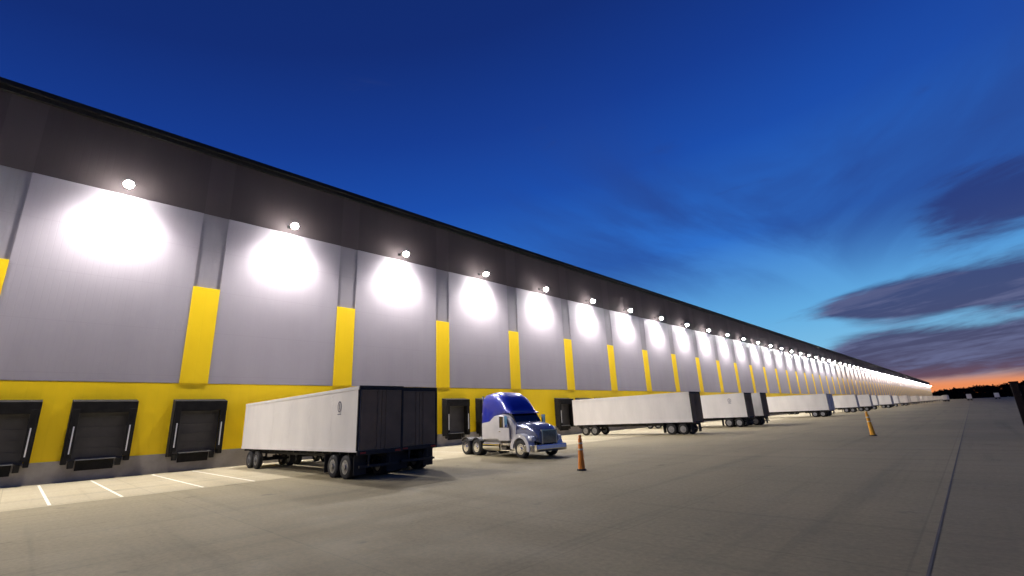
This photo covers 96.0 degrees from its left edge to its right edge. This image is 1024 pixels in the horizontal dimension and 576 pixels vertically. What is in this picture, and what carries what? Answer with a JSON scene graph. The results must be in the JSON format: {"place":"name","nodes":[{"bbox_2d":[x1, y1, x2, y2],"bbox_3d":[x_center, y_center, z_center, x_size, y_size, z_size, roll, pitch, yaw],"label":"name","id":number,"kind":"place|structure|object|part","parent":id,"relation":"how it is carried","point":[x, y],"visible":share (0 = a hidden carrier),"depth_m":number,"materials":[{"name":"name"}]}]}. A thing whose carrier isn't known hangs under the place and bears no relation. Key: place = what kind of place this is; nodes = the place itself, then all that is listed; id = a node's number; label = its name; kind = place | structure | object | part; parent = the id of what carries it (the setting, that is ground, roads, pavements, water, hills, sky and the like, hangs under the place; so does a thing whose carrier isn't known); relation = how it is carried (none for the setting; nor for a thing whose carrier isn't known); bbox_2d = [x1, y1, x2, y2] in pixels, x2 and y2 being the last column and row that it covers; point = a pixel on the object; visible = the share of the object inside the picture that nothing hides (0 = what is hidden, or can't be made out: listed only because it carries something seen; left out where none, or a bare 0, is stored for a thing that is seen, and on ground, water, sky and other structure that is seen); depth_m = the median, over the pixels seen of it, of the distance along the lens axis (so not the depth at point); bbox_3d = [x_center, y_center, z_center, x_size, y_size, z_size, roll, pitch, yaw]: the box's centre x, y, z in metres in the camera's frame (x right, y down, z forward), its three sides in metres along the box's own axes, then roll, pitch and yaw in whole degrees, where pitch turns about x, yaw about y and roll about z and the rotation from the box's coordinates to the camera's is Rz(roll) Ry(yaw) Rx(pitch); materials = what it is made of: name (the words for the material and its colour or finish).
{"place":"outdoors","nodes":[
{"label":"outdoors","id":0,"kind":"place"},
{"bbox_2d":[0,396,1010,575],"bbox_3d":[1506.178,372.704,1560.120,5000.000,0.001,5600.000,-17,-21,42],"label":"ground","id":1,"kind":"structure","parent":0,"point":[841,494],"depth_m":11.77,"materials":[{"name":"concrete"}]},
{"bbox_2d":[241,385,403,478],"bbox_3d":[-11.791,8.419,26.812,15.875,4.120,2.404,-17,-21,42],"label":"semi trailer","id":2,"kind":"object","parent":1,"relation":"on","point":[352,432],"visible":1,"depth_m":22.57,"materials":[{"name":"white paint"}]},
{"bbox_3d":[-6.535,6.095,21.362,0.084,2.720,1.058,-17,-21,42],"label":"door","id":3,"kind":"part","parent":2,"relation":"part of","materials":[{"name":"black metal"}]},
{"bbox_3d":[-5.781,6.273,22.117,0.084,2.720,1.058,-17,-21,42],"label":"door","id":4,"kind":"part","parent":2,"relation":"part of","materials":[{"name":"black metal"}]},
{"bbox_2d":[294,387,436,471],"bbox_3d":[-10.372,8.949,28.923,15.675,4.120,2.304,-17,-21,42],"label":"semi trailer","id":5,"kind":"object","parent":1,"relation":"on","point":[419,425],"visible":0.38,"depth_m":24.00,"materials":[{"name":"paint"}]},
{"bbox_3d":[-5.170,6.651,23.557,0.084,2.720,1.008,-17,-21,42],"label":"door","id":6,"kind":"part","parent":5,"relation":"part of","materials":[{"name":"black metal"}]},
{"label":"door","id":7,"kind":"part","parent":5,"relation":"part of","materials":[{"name":"black metal"}]},
{"bbox_2d":[0,401,925,511],"bbox_3d":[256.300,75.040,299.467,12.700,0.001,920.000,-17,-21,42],"label":"apron","id":8,"kind":"object","parent":1,"relation":"on","point":[24,497],"depth_m":24.41,"materials":[{"name":"concrete"}]},
{"bbox_2d":[38,485,50,504],"bbox_3d":[-21.320,9.342,20.948,11.600,0.001,0.100,-17,-21,42],"label":"painted line","id":9,"kind":"object","parent":8,"relation":"on","point":[44,495],"visible":1,"depth_m":20.15,"materials":[{"name":"paint"}]},
{"bbox_2d":[90,480,123,496],"bbox_3d":[-19.856,9.688,22.413,11.600,0.001,0.100,-17,-21,42],"label":"painted line","id":10,"kind":"object","parent":8,"relation":"on","point":[107,489],"visible":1,"depth_m":21.32,"materials":[{"name":"paint"}]},
{"bbox_2d":[154,475,201,486],"bbox_3d":[-17.905,10.148,24.368,11.600,0.001,0.100,-17,-21,42],"label":"painted line","id":11,"kind":"object","parent":8,"relation":"on","point":[178,481],"visible":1,"depth_m":23.41,"materials":[{"name":"paint"}]},
{"bbox_2d":[195,471,252,480],"bbox_3d":[-16.441,10.494,25.834,11.600,0.001,0.100,-17,-21,42],"label":"painted line","id":12,"kind":"object","parent":8,"relation":"on","point":[225,476],"visible":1,"depth_m":24.87,"materials":[{"name":"paint"}]},
{"bbox_2d":[0,77,932,487],"bbox_3d":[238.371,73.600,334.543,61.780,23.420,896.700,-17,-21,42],"label":"warehouse","id":13,"kind":"structure","parent":1,"relation":"on","point":[170,303],"depth_m":35.43,"materials":[{"name":"metal"}]},
{"bbox_2d":[0,400,42,476],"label":"loading dock door","id":14,"kind":"structure","parent":13,"relation":"in","point":[19,419],"depth_m":25.01,"materials":[{"name":"rubber"}]},
{"bbox_2d":[59,399,138,470],"bbox_3d":[-24.426,8.655,27.362,0.825,3.996,3.000,-17,-21,42],"label":"loading dock door","id":15,"kind":"structure","parent":13,"relation":"in","point":[98,432],"depth_m":27.43,"materials":[{"name":"rubber"}]},
{"bbox_2d":[165,399,227,462],"bbox_3d":[-21.011,9.462,30.783,0.825,3.996,3.000,-17,-21,42],"label":"loading dock door","id":16,"kind":"structure","parent":13,"relation":"in","point":[193,432],"depth_m":30.87,"materials":[{"name":"rubber"}]},
{"bbox_2d":[442,398,469,439],"bbox_3d":[-5.573,13.107,46.243,0.825,3.996,3.000,-17,-21,42],"label":"loading dock door","id":17,"kind":"structure","parent":13,"relation":"in","point":[455,411],"depth_m":46.40,"materials":[{"name":"rubber"}]},
{"bbox_2d":[475,398,482,436],"bbox_3d":[-2.493,13.835,49.328,0.825,3.996,3.000,-17,-21,42],"label":"loading dock door","id":18,"kind":"structure","parent":13,"relation":"in","point":[478,401],"depth_m":48.32,"materials":[{"name":"rubber"}]},
{"bbox_2d":[554,398,574,430],"bbox_3d":[6.749,16.017,58.584,0.825,3.996,3.000,-17,-21,42],"label":"loading dock door","id":19,"kind":"structure","parent":13,"relation":"in","point":[563,406],"depth_m":58.66,"materials":[{"name":"rubber"}]},
{"bbox_2d":[462,392,566,457],"bbox_3d":[-0.346,9.161,31.290,3.283,4.100,9.368,8,-19,-34],"label":"truck tractor","id":20,"kind":"object","parent":1,"relation":"on","point":[511,421],"visible":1,"depth_m":29.60,"materials":[{"name":"metal"}]},
{"bbox_3d":[-0.523,8.549,29.375,0.049,0.683,1.026,8,-19,-34],"label":"side window","id":21,"kind":"part","parent":20,"relation":"part of","materials":[{"name":"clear glass"}]},
{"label":"door","id":22,"kind":"part","parent":20,"relation":"part of","materials":[{"name":"silver metal"}]},
{"bbox_2d":[577,435,585,470],"bbox_3d":[3.034,7.307,20.463,0.401,1.497,0.401,4,-17,-23],"label":"traffic delineator","id":23,"kind":"object","parent":1,"relation":"on","point":[581,465],"visible":1,"depth_m":20.32,"materials":[{"name":"plastic"}]},
{"bbox_2d":[572,391,703,435],"bbox_3d":[13.450,14.146,51.262,14.675,4.120,2.554,-17,-21,42],"label":"semi trailer","id":24,"kind":"object","parent":1,"relation":"on","point":[679,413],"visible":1,"depth_m":49.29,"materials":[{"name":"white paint"}]},
{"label":"door","id":25,"kind":"part","parent":24,"relation":"part of","materials":[{"name":"black metal"}]},
{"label":"door","id":26,"kind":"part","parent":24,"relation":"part of","materials":[{"name":"black metal"}]},
{"bbox_2d":[647,393,754,428],"bbox_3d":[24.663,16.950,63.044,15.075,4.120,2.554,-17,-21,42],"label":"semi trailer","id":27,"kind":"object","parent":1,"relation":"on","point":[734,409],"visible":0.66,"depth_m":58.79,"materials":[{"name":"white paint"}]},
{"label":"door","id":28,"kind":"part","parent":27,"relation":"part of","materials":[{"name":"black metal"}]},
{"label":"door","id":29,"kind":"part","parent":27,"relation":"part of","materials":[{"name":"black metal"}]},
{"bbox_2d":[750,393,769,424],"bbox_3d":[27.942,17.646,66.053,15.675,4.120,2.304,-17,-21,42],"label":"semi trailer","id":30,"kind":"object","parent":1,"relation":"on","point":[760,406],"visible":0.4,"depth_m":60.70,"materials":[{"name":"metal"}]},
{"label":"door","id":31,"kind":"part","parent":30,"relation":"part of","materials":[{"name":"black metal"}]},
{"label":"door","id":32,"kind":"part","parent":30,"relation":"part of","materials":[{"name":"black metal"}]},
{"bbox_2d":[766,393,832,416],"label":"semi trailer","id":33,"kind":"object","parent":1,"relation":"on","point":[817,405],"visible":0.73,"depth_m":87.24,"materials":[{"name":"white paint"}]},
{"bbox_2d":[787,394,859,414],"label":"semi trailer","id":34,"kind":"object","parent":1,"relation":"on","point":[848,403],"visible":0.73,"depth_m":111.53,"materials":[{"name":"metal"}]},
{"bbox_2d":[829,394,834,415],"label":"semi trailer","id":35,"kind":"object","parent":1,"relation":"on","point":[832,402],"visible":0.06,"depth_m":89.04,"materials":[{"name":"metal"}]},
{"bbox_2d":[805,394,873,412],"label":"semi trailer","id":36,"kind":"object","parent":1,"relation":"on","point":[865,403],"visible":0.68,"depth_m":118.61,"materials":[{"name":"metal"}]},
{"bbox_2d":[838,395,892,409],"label":"semi trailer","id":37,"kind":"object","parent":1,"relation":"on","point":[885,401],"visible":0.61,"depth_m":151.08,"materials":[{"name":"metal"}]},
{"bbox_2d":[865,411,876,435],"bbox_3d":[25.470,9.642,32.754,0.441,1.681,0.442,-9,-17,20],"label":"traffic delineator","id":38,"kind":"object","parent":1,"relation":"on","point":[871,429],"visible":0.99,"depth_m":32.64,"materials":[{"name":"plastic"}]},
{"bbox_2d":[871,395,879,408],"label":"semi trailer","id":39,"kind":"object","parent":1,"relation":"on","point":[875,401],"visible":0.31,"depth_m":135.89,"materials":[{"name":"metal"}]},
{"bbox_2d":[892,395,899,406],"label":"semi trailer","id":40,"kind":"object","parent":1,"relation":"on","point":[896,400],"visible":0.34,"depth_m":175.03,"materials":[{"name":"metal"}]},
{"bbox_2d":[898,395,909,405],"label":"semi trailer","id":41,"kind":"object","parent":1,"relation":"on","point":[903,399],"visible":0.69,"depth_m":191.47,"materials":[{"name":"metal"}]},
{"bbox_2d":[910,396,918,403],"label":"semi trailer","id":42,"kind":"object","parent":1,"relation":"on","point":[914,400],"visible":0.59,"depth_m":226.38,"materials":[{"name":"metal"}]},
{"bbox_2d":[923,396,928,402],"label":"semi trailer","id":43,"kind":"object","parent":1,"relation":"on","point":[926,398],"visible":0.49,"depth_m":281.42,"materials":[{"name":"metal"}]},
{"bbox_2d":[928,396,933,401],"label":"semi trailer","id":44,"kind":"object","parent":1,"relation":"on","point":[931,398],"visible":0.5,"depth_m":301.79,"materials":[{"name":"metal"}]},
{"bbox_2d":[941,395,949,401],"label":"semi trailer","id":45,"kind":"object","parent":1,"relation":"on","point":[945,397],"visible":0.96,"depth_m":303.32,"materials":[{"name":"metal"}]},
{"bbox_2d":[926,407,969,575],"bbox_3d":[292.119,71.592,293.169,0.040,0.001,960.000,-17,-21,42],"label":"pavement joint","id":46,"kind":"object","parent":1,"relation":"on","point":[935,546],"visible":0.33,"depth_m":8.96,"materials":[{"name":"grey concrete"}]},
{"bbox_2d":[932,380,1023,398],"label":"tree line","id":47,"kind":"object","parent":1,"relation":"on","point":[989,391],"visible":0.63,"depth_m":633.54,"materials":[{"name":"black plant"}]},
{"bbox_2d":[0,0,1023,392],"label":"sky","id":48,"kind":"structure","parent":0,"point":[846,177],"materials":[{"name":"blue"}]},
{"bbox_2d":[931,397,1023,575],"bbox_3d":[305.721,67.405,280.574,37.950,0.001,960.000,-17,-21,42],"label":"road","id":49,"kind":"structure","parent":0,"point":[982,532],"depth_m":10.80,"materials":[{"name":"concrete"}]},
{"bbox_2d":[966,394,972,399],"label":"semi trailer","id":50,"kind":"object","parent":49,"relation":"on","point":[969,396],"visible":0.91,"depth_m":300.13,"materials":[{"name":"metal"}]},
{"bbox_2d":[1008,381,1023,424],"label":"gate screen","id":51,"kind":"object","parent":49,"relation":"on","point":[1017,391],"visible":1,"depth_m":25.86,"materials":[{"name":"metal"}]}
]}

